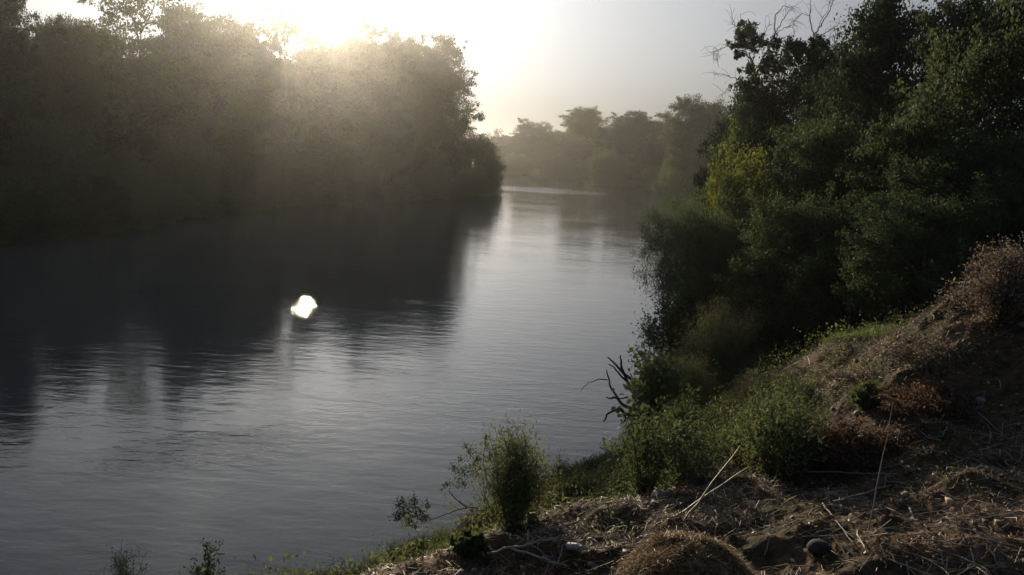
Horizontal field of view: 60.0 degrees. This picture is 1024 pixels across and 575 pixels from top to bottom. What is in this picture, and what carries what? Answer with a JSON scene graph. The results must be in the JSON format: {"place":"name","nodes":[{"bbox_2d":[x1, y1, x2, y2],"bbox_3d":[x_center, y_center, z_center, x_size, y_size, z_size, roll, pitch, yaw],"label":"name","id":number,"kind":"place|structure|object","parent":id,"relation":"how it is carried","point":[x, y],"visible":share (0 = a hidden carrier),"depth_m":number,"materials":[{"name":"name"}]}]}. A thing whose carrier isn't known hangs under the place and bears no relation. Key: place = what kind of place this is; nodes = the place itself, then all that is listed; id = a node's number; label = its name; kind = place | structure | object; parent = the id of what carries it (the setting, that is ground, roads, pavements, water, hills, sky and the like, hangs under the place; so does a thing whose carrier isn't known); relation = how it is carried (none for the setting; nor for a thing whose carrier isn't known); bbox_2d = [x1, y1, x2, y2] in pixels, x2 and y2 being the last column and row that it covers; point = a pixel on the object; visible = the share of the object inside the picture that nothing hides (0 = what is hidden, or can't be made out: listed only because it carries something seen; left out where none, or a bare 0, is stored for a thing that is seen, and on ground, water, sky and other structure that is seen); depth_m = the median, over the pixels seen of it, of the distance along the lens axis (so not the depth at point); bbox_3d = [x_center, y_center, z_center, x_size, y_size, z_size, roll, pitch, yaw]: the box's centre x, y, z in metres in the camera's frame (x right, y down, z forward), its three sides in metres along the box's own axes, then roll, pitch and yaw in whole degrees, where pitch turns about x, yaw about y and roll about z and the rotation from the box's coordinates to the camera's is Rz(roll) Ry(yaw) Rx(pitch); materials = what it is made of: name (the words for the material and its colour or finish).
{"place":"outdoors","nodes":[
{"label":"outdoors","id":0,"kind":"place"},
{"bbox_2d":[0,172,707,574],"bbox_3d":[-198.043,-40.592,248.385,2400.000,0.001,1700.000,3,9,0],"label":"water","id":1,"kind":"structure","parent":0,"point":[318,382],"depth_m":31.90,"materials":[{"name":"grey liquid"}]},
{"bbox_2d":[3,159,1023,574],"bbox_3d":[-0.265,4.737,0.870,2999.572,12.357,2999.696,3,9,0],"label":"ground","id":2,"kind":"structure","parent":0,"point":[779,549],"depth_m":6.55,"materials":[{"name":"soil"}]},
{"bbox_2d":[0,0,51,184],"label":"tree","id":3,"kind":"object","parent":2,"relation":"on","point":[15,49],"visible":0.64,"depth_m":71.86,"materials":[{"name":"green plant"}]},
{"bbox_2d":[22,12,115,186],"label":"tree","id":4,"kind":"object","parent":2,"relation":"on","point":[61,55],"visible":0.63,"depth_m":81.77,"materials":[{"name":"green plant"}]},
{"bbox_2d":[44,57,124,166],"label":"tree","id":5,"kind":"object","parent":2,"relation":"on","point":[106,148],"visible":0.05,"depth_m":89.16,"materials":[{"name":"green plant"}]},
{"bbox_2d":[45,17,156,158],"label":"tree","id":6,"kind":"object","parent":2,"relation":"on","point":[94,49],"visible":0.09,"depth_m":93.92,"materials":[{"name":"green plant"}]},
{"bbox_2d":[73,168,143,229],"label":"bush","id":7,"kind":"object","parent":2,"relation":"on","point":[120,199],"visible":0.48,"depth_m":72.80,"materials":[{"name":"green plant"}]},
{"bbox_2d":[88,542,149,574],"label":"shrub","id":8,"kind":"object","parent":2,"relation":"on","point":[121,570],"visible":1,"depth_m":13.77,"materials":[{"name":"green plant"}]},
{"bbox_2d":[74,146,183,216],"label":"bushy tree","id":9,"kind":"object","parent":2,"relation":"on","point":[100,164],"visible":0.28,"depth_m":78.91,"materials":[{"name":"green plant"}]},
{"bbox_2d":[99,162,162,229],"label":"bush","id":10,"kind":"object","parent":2,"relation":"on","point":[141,206],"visible":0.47,"depth_m":74.37,"materials":[{"name":"green plant"}]},
{"bbox_2d":[75,0,223,166],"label":"tree","id":11,"kind":"object","parent":2,"relation":"on","point":[123,46],"visible":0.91,"depth_m":88.69,"materials":[{"name":"green plant"}]},
{"bbox_2d":[120,22,233,176],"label":"tree","id":12,"kind":"object","parent":2,"relation":"on","point":[145,145],"visible":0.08,"depth_m":102.69,"materials":[{"name":"green plant"}]},
{"bbox_2d":[147,125,248,213],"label":"bushy tree","id":13,"kind":"object","parent":2,"relation":"on","point":[202,160],"visible":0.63,"depth_m":89.16,"materials":[{"name":"green plant"}]},
{"bbox_2d":[178,533,225,574],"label":"shrub","id":14,"kind":"object","parent":2,"relation":"on","point":[205,571],"visible":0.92,"depth_m":13.86,"materials":[{"name":"green plant"}]},
{"bbox_2d":[142,0,281,188],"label":"tree","id":15,"kind":"object","parent":2,"relation":"on","point":[249,109],"visible":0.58,"depth_m":96.51,"materials":[{"name":"green plant"}]},
{"bbox_2d":[210,20,290,187],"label":"tree","id":16,"kind":"object","parent":2,"relation":"on","point":[263,64],"visible":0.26,"depth_m":105.36,"materials":[{"name":"green plant"}]},
{"bbox_2d":[242,144,317,205],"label":"bushy tree","id":17,"kind":"object","parent":2,"relation":"on","point":[276,160],"visible":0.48,"depth_m":108.52,"materials":[{"name":"green plant"}]},
{"bbox_2d":[255,0,323,173],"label":"tree","id":18,"kind":"object","parent":2,"relation":"on","point":[287,109],"visible":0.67,"depth_m":114.13,"materials":[{"name":"green plant"}]},
{"bbox_2d":[266,58,322,167],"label":"tree","id":19,"kind":"object","parent":2,"relation":"on","point":[291,140],"visible":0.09,"depth_m":123.13,"materials":[{"name":"green plant"}]},
{"bbox_2d":[302,144,362,204],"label":"bushy tree","id":20,"kind":"object","parent":2,"relation":"on","point":[328,165],"visible":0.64,"depth_m":116.96,"materials":[{"name":"green plant"}]},
{"bbox_2d":[280,27,386,168],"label":"tree","id":21,"kind":"object","parent":2,"relation":"on","point":[322,61],"visible":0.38,"depth_m":130.52,"materials":[{"name":"green plant"}]},
{"bbox_2d":[344,168,373,203],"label":"bush","id":22,"kind":"object","parent":2,"relation":"on","point":[362,182],"visible":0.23,"depth_m":121.02,"materials":[{"name":"green plant"}]},
{"bbox_2d":[310,15,416,182],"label":"tree","id":23,"kind":"object","parent":2,"relation":"on","point":[386,118],"visible":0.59,"depth_m":130.88,"materials":[{"name":"green plant"}]},
{"bbox_2d":[355,163,389,202],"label":"bush","id":24,"kind":"object","parent":2,"relation":"on","point":[371,174],"visible":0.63,"depth_m":126.07,"materials":[{"name":"green plant"}]},
{"bbox_2d":[347,144,412,199],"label":"bushy tree","id":25,"kind":"object","parent":2,"relation":"on","point":[386,160],"visible":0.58,"depth_m":130.79,"materials":[{"name":"green plant"}]},
{"bbox_2d":[370,27,451,176],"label":"tree","id":26,"kind":"object","parent":2,"relation":"on","point":[408,66],"visible":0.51,"depth_m":141.61,"materials":[{"name":"green plant"}]},
{"bbox_2d":[403,136,459,195],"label":"bushy tree","id":27,"kind":"object","parent":2,"relation":"on","point":[437,158],"visible":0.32,"depth_m":146.83,"materials":[{"name":"green plant"}]},
{"bbox_2d":[387,433,499,531],"bbox_3d":[-1.188,3.759,17.212,2.385,2.320,0.971,3,9,0],"label":"leaning sapling","id":28,"kind":"object","parent":2,"relation":"on","point":[425,517],"visible":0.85,"depth_m":17.14,"materials":[{"name":"green plant"}]},
{"bbox_2d":[402,29,485,184],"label":"tree","id":29,"kind":"object","parent":2,"relation":"on","point":[434,56],"visible":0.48,"depth_m":149.77,"materials":[{"name":"green plant"}]},
{"bbox_2d":[422,70,476,158],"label":"tree","id":30,"kind":"object","parent":2,"relation":"on","point":[469,128],"visible":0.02,"depth_m":158.69,"materials":[{"name":"green plant"}]},
{"bbox_2d":[447,528,492,564],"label":"shrub","id":31,"kind":"object","parent":2,"relation":"on","point":[468,543],"visible":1,"depth_m":5.77,"materials":[{"name":"green plant"}]},
{"bbox_2d":[458,131,507,186],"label":"bushy tree","id":32,"kind":"object","parent":2,"relation":"on","point":[484,148],"visible":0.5,"depth_m":176.64,"materials":[{"name":"green plant"}]},
{"bbox_2d":[494,143,529,162],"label":"tree","id":33,"kind":"object","parent":2,"relation":"on","point":[503,149],"visible":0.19,"depth_m":365.07,"materials":[{"name":"green plant"}]},
{"bbox_2d":[447,407,577,535],"bbox_3d":[0.014,1.477,6.701,0.994,1.159,0.922,3,9,0],"label":"feathery shrub","id":34,"kind":"object","parent":2,"relation":"on","point":[514,485],"visible":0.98,"depth_m":6.69,"materials":[{"name":"green plant"}]},
{"bbox_2d":[501,152,541,174],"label":"bush","id":35,"kind":"object","parent":2,"relation":"on","point":[517,164],"visible":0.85,"depth_m":337.59,"materials":[{"name":"green plant"}]},
{"bbox_2d":[486,537,556,554],"bbox_3d":[0.064,1.690,5.757,0.456,0.143,0.092,3,9,0],"label":"dry stick","id":36,"kind":"object","parent":2,"relation":"on","point":[509,547],"visible":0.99,"depth_m":5.79,"materials":[{"name":"brown wood"}]},
{"bbox_2d":[504,118,552,168],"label":"tree","id":37,"kind":"object","parent":2,"relation":"on","point":[528,131],"visible":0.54,"depth_m":359.58,"materials":[{"name":"green plant"}]},
{"bbox_2d":[527,134,582,167],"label":"tree","id":38,"kind":"object","parent":2,"relation":"on","point":[542,145],"visible":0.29,"depth_m":332.35,"materials":[{"name":"green plant"}]},
{"bbox_2d":[531,154,581,179],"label":"bush","id":39,"kind":"object","parent":2,"relation":"on","point":[563,168],"visible":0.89,"depth_m":302.34,"materials":[{"name":"green plant"}]},
{"bbox_2d":[542,478,577,507],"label":"weed","id":40,"kind":"object","parent":2,"relation":"on","point":[560,493],"visible":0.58,"depth_m":17.68,"materials":[{"name":"green plant"}]},
{"bbox_2d":[534,129,596,166],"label":"tree","id":41,"kind":"object","parent":2,"relation":"on","point":[553,144],"visible":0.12,"depth_m":332.42,"materials":[{"name":"green plant"}]},
{"bbox_2d":[553,459,591,499],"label":"weed","id":42,"kind":"object","parent":2,"relation":"on","point":[568,474],"visible":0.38,"depth_m":18.44,"materials":[{"name":"green plant"}]},
{"bbox_2d":[550,105,614,173],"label":"tree","id":43,"kind":"object","parent":2,"relation":"on","point":[586,125],"visible":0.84,"depth_m":309.31,"materials":[{"name":"green plant"}]},
{"bbox_2d":[572,158,597,182],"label":"bush","id":44,"kind":"object","parent":2,"relation":"on","point":[584,174],"visible":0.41,"depth_m":280.43,"materials":[{"name":"green plant"}]},
{"bbox_2d":[281,322,902,574],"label":"grass","id":45,"kind":"structure","parent":2,"relation":"on","point":[873,328],"depth_m":16.70,"materials":[{"name":"green plant"}]},
{"bbox_2d":[168,297,1023,574],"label":"bank weeds","id":46,"kind":"object","parent":2,"relation":"on","point":[379,557],"visible":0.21,"depth_m":10.84,"materials":[{"name":"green plant"}]},
{"bbox_2d":[580,355,637,424],"bbox_3d":[3.107,3.056,26.208,1.839,2.220,1.184,8,10,29],"label":"dead snag","id":47,"kind":"object","parent":2,"relation":"on","point":[626,377],"visible":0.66,"depth_m":26.16,"materials":[{"name":"brown wood"}]},
{"bbox_2d":[591,461,628,494],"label":"weed","id":48,"kind":"object","parent":2,"relation":"on","point":[616,469],"visible":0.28,"depth_m":16.62,"materials":[{"name":"green plant"}]},
{"bbox_2d":[584,145,640,186],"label":"bush","id":49,"kind":"object","parent":2,"relation":"on","point":[610,167],"visible":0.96,"depth_m":260.70,"materials":[{"name":"green plant"}]},
{"bbox_2d":[598,110,662,178],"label":"tree","id":50,"kind":"object","parent":2,"relation":"on","point":[638,128],"visible":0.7,"depth_m":276.28,"materials":[{"name":"green plant"}]},
{"bbox_2d":[612,464,666,498],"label":"weed","id":51,"kind":"object","parent":2,"relation":"on","point":[636,487],"visible":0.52,"depth_m":7.64,"materials":[{"name":"green plant"}]},
{"bbox_2d":[617,124,662,178],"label":"tree","id":52,"kind":"object","parent":2,"relation":"on","point":[649,150],"visible":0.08,"depth_m":275.35,"materials":[{"name":"green plant"}]},
{"bbox_2d":[637,164,662,191],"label":"bush","id":53,"kind":"object","parent":2,"relation":"on","point":[649,174],"visible":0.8,"depth_m":234.87,"materials":[{"name":"green plant"}]},
{"bbox_2d":[599,396,714,499],"bbox_3d":[1.299,1.437,7.613,1.068,0.991,0.828,2,9,-6],"label":"weed","id":54,"kind":"object","parent":2,"relation":"on","point":[652,452],"visible":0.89,"depth_m":7.56,"materials":[{"name":"green plant"}]},
{"bbox_2d":[611,338,702,434],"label":"shrub","id":55,"kind":"object","parent":2,"relation":"on","point":[657,381],"visible":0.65,"depth_m":21.36,"materials":[{"name":"green plant"}]},
{"bbox_2d":[644,118,673,176],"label":"tree","id":56,"kind":"object","parent":2,"relation":"on","point":[659,147],"visible":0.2,"depth_m":256.15,"materials":[{"name":"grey plant"}]},
{"bbox_2d":[624,268,717,374],"bbox_3d":[6.076,1.480,31.747,4.295,4.470,3.406,-2,10,-30],"label":"shrub","id":57,"kind":"object","parent":2,"relation":"on","point":[670,320],"visible":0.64,"depth_m":30.99,"materials":[{"name":"green plant"}]},
{"bbox_2d":[651,153,704,196],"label":"bush","id":58,"kind":"object","parent":2,"relation":"on","point":[655,186],"visible":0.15,"depth_m":219.46,"materials":[{"name":"green plant"}]},
{"bbox_2d":[642,389,715,476],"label":"shrub","id":59,"kind":"object","parent":2,"relation":"on","point":[682,414],"visible":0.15,"depth_m":15.35,"materials":[{"name":"green plant"}]},
{"bbox_2d":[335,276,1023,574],"bbox_3d":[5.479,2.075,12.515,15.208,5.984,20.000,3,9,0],"label":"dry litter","id":60,"kind":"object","parent":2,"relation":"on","point":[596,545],"visible":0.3,"depth_m":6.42,"materials":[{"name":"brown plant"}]},
{"bbox_2d":[612,525,755,574],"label":"straw heap","id":61,"kind":"object","parent":2,"relation":"on","point":[672,552],"visible":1,"depth_m":4.87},
{"bbox_2d":[641,403,733,492],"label":"weed","id":62,"kind":"object","parent":2,"relation":"on","point":[685,433],"visible":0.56,"depth_m":7.74,"materials":[{"name":"green plant"}]},
{"bbox_2d":[654,93,734,196],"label":"tree","id":63,"kind":"object","parent":2,"relation":"on","point":[698,121],"visible":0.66,"depth_m":209.68,"materials":[{"name":"green plant"}]},
{"bbox_2d":[630,170,759,343],"bbox_3d":[7.358,-0.759,34.960,5.733,7.621,5.364,9,10,32],"label":"willow tree","id":64,"kind":"object","parent":2,"relation":"on","point":[691,229],"visible":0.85,"depth_m":34.50,"materials":[{"name":"green plant"}]},
{"bbox_2d":[669,346,733,414],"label":"shrub","id":65,"kind":"object","parent":2,"relation":"on","point":[695,375],"visible":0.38,"depth_m":23.91,"materials":[{"name":"green plant"}]},
{"bbox_2d":[656,420,757,489],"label":"weed","id":66,"kind":"object","parent":2,"relation":"on","point":[696,463],"visible":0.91,"depth_m":7.30,"materials":[{"name":"green plant"}]},
{"bbox_2d":[668,289,770,404],"bbox_3d":[5.867,1.870,25.842,3.703,3.774,3.424,3,9,0],"label":"shrub","id":67,"kind":"object","parent":2,"relation":"on","point":[723,353],"visible":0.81,"depth_m":25.81,"materials":[{"name":"green plant"}]},
{"bbox_2d":[708,417,752,472],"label":"shrub","id":68,"kind":"object","parent":2,"relation":"on","point":[737,459],"visible":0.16,"depth_m":8.87,"materials":[{"name":"green plant"}]},
{"bbox_2d":[677,118,786,333],"bbox_3d":[9.345,-1.788,37.304,4.648,10.387,4.834,8,10,31],"label":"tree","id":69,"kind":"object","parent":2,"relation":"on","point":[742,177],"visible":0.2,"depth_m":36.17,"materials":[{"name":"green plant"}]},
{"bbox_2d":[690,100,778,256],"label":"tree","id":70,"kind":"object","parent":2,"relation":"on","point":[703,179],"visible":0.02,"depth_m":51.43,"materials":[{"name":"green plant"}]},
{"bbox_2d":[704,270,782,330],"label":"bush","id":71,"kind":"object","parent":2,"relation":"on","point":[746,310],"visible":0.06,"depth_m":35.84,"materials":[{"name":"green plant"}]},
{"bbox_2d":[700,1,801,185],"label":"bare branched tree","id":72,"kind":"object","parent":2,"relation":"on","point":[748,31],"visible":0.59,"depth_m":45.34,"materials":[{"name":"green plant"}]},
{"bbox_2d":[739,376,777,407],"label":"weed","id":73,"kind":"object","parent":2,"relation":"on","point":[755,394],"visible":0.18,"depth_m":14.41,"materials":[{"name":"green plant"}]},
{"bbox_2d":[706,363,817,473],"bbox_3d":[2.311,1.276,8.232,1.021,1.128,1.077,4,9,4],"label":"weed","id":74,"kind":"object","parent":2,"relation":"on","point":[740,426],"visible":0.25,"depth_m":8.22,"materials":[{"name":"green plant"}]},
{"bbox_2d":[707,52,824,286],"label":"tree","id":75,"kind":"object","parent":2,"relation":"on","point":[743,132],"visible":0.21,"depth_m":44.48,"materials":[{"name":"green plant"}]},
{"bbox_2d":[754,342,784,367],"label":"weed","id":76,"kind":"object","parent":2,"relation":"on","point":[768,358],"visible":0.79,"depth_m":28.26,"materials":[{"name":"green plant"}]},
{"bbox_2d":[730,384,830,482],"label":"weed","id":77,"kind":"object","parent":2,"relation":"on","point":[778,443],"visible":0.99,"depth_m":7.35,"materials":[{"name":"green plant"}]},
{"bbox_2d":[721,363,840,445],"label":"weed","id":78,"kind":"object","parent":2,"relation":"on","point":[799,398],"visible":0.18,"depth_m":8.26,"materials":[{"name":"green plant"}]},
{"bbox_2d":[737,423,830,482],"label":"bush","id":79,"kind":"object","parent":2,"relation":"on","point":[810,464],"visible":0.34,"depth_m":7.58,"materials":[{"name":"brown plant"}]},
{"bbox_2d":[709,180,859,360],"bbox_3d":[9.206,-0.350,29.169,4.594,6.500,4.743,9,10,32],"label":"bush","id":80,"kind":"object","parent":2,"relation":"on","point":[764,262],"visible":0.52,"depth_m":28.52,"materials":[{"name":"green plant"}]},
{"bbox_2d":[750,360,821,387],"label":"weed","id":81,"kind":"object","parent":2,"relation":"on","point":[785,370],"visible":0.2,"depth_m":15.01,"materials":[{"name":"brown plant"}]},
{"bbox_2d":[755,369,819,405],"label":"weed","id":82,"kind":"object","parent":2,"relation":"on","point":[784,376],"visible":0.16,"depth_m":10.43,"materials":[{"name":"green plant"}]},
{"bbox_2d":[771,365,818,406],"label":"weed","id":83,"kind":"object","parent":2,"relation":"on","point":[787,387],"visible":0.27,"depth_m":10.04,"materials":[{"name":"green plant"}]},
{"bbox_2d":[748,390,845,487],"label":"weed","id":84,"kind":"object","parent":2,"relation":"on","point":[806,421],"visible":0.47,"depth_m":7.52,"materials":[{"name":"green plant"}]},
{"bbox_2d":[753,0,846,111],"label":"bare branched tree","id":85,"kind":"object","parent":2,"relation":"on","point":[797,49],"visible":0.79,"depth_m":43.27,"materials":[{"name":"green plant"}]},
{"bbox_2d":[807,539,829,555],"bbox_3d":[1.857,1.575,5.377,0.139,0.091,0.109,0,9,-20],"label":"stone","id":86,"kind":"object","parent":2,"relation":"on","point":[816,547],"visible":1,"depth_m":5.34,"materials":[{"name":"grey stone"}]},
{"bbox_2d":[753,96,887,314],"bbox_3d":[11.785,-2.478,32.505,5.982,8.692,5.793,6,9,16],"label":"tree","id":87,"kind":"object","parent":2,"relation":"on","point":[814,169],"visible":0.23,"depth_m":31.54,"materials":[{"name":"green plant"}]},
{"bbox_2d":[772,33,892,284],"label":"tree","id":88,"kind":"object","parent":2,"relation":"on","point":[809,99],"visible":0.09,"depth_m":42.78,"materials":[{"name":"green plant"}]},
{"bbox_2d":[765,179,920,350],"bbox_3d":[10.017,-0.571,26.426,4.725,5.361,4.576,4,9,8],"label":"bush","id":89,"kind":"object","parent":2,"relation":"on","point":[804,276],"visible":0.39,"depth_m":26.17,"materials":[{"name":"green plant"}]},
{"bbox_2d":[815,361,882,387],"bbox_3d":[3.678,0.905,9.149,0.717,0.292,0.887,-4,11,-40],"label":"dead brush","id":90,"kind":"object","parent":2,"relation":"on","point":[854,378],"visible":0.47,"depth_m":9.15,"materials":[{"name":"brown plant"}]},
{"bbox_2d":[761,0,948,218],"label":"tree","id":91,"kind":"object","parent":2,"relation":"on","point":[876,52],"visible":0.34,"depth_m":33.83,"materials":[{"name":"green plant"}]},
{"bbox_2d":[802,415,915,477],"bbox_3d":[3.009,1.324,7.576,1.208,0.481,0.696,3,9,0],"label":"dead brush","id":92,"kind":"object","parent":2,"relation":"on","point":[856,446],"visible":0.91,"depth_m":7.50,"materials":[{"name":"brown plant"}]},
{"bbox_2d":[846,377,886,412],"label":"weed","id":93,"kind":"object","parent":2,"relation":"on","point":[860,397],"visible":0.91,"depth_m":8.38,"materials":[{"name":"green plant"}]},
{"bbox_2d":[867,402,893,533],"bbox_3d":[2.256,1.125,5.433,0.152,0.855,0.013,-5,12,-42],"label":"dry stick","id":94,"kind":"object","parent":2,"relation":"on","point":[879,473],"visible":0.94,"depth_m":5.43,"materials":[{"name":"brown wood"}]},
{"bbox_2d":[821,111,1006,317],"bbox_3d":[12.680,-1.871,27.750,5.992,7.340,5.399,8,10,28],"label":"tree","id":95,"kind":"object","parent":2,"relation":"on","point":[884,145],"visible":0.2,"depth_m":27.08,"materials":[{"name":"green plant"}]},
{"bbox_2d":[830,176,1005,329],"bbox_3d":[10.155,-0.381,22.176,4.259,4.744,4.398,10,11,40],"label":"bush","id":96,"kind":"object","parent":2,"relation":"on","point":[922,218],"visible":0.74,"depth_m":21.86,"materials":[{"name":"green plant"}]},
{"bbox_2d":[873,331,982,374],"bbox_3d":[3.976,0.600,8.499,0.982,0.406,0.823,3,9,0],"label":"dead brush","id":97,"kind":"object","parent":2,"relation":"on","point":[902,352],"visible":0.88,"depth_m":8.40,"materials":[{"name":"brown plant"}]},
{"bbox_2d":[869,368,995,421],"bbox_3d":[3.921,0.960,8.022,1.519,0.386,0.803,1,9,-13],"label":"dead brush","id":98,"kind":"object","parent":2,"relation":"on","point":[945,401],"visible":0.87,"depth_m":7.84,"materials":[{"name":"brown plant"}]},
{"bbox_2d":[862,110,1023,308],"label":"tree","id":99,"kind":"object","parent":2,"relation":"on","point":[1000,176],"visible":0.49,"depth_m":23.93,"materials":[{"name":"green plant"}]},
{"bbox_2d":[869,0,1023,203],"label":"tree","id":100,"kind":"object","parent":2,"relation":"on","point":[956,17],"visible":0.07,"depth_m":29.58,"materials":[{"name":"green plant"}]},
{"bbox_2d":[877,0,1023,261],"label":"tree","id":101,"kind":"object","parent":2,"relation":"on","point":[991,62],"visible":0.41,"depth_m":25.91,"materials":[{"name":"green plant"}]},
{"bbox_2d":[927,231,1023,327],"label":"dry bush","id":102,"kind":"object","parent":2,"relation":"on","point":[1001,291],"visible":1,"depth_m":8.43,"materials":[{"name":"brown plant"}]},
{"bbox_2d":[14,0,1023,141],"label":"sky","id":103,"kind":"structure","parent":0,"point":[537,61],"materials":[{"name":"white"}]},
{"bbox_2d":[560,469,596,501],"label":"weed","id":104,"kind":"object","parent":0,"point":[580,484],"visible":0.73,"depth_m":17.78,"materials":[{"name":"green plant"}]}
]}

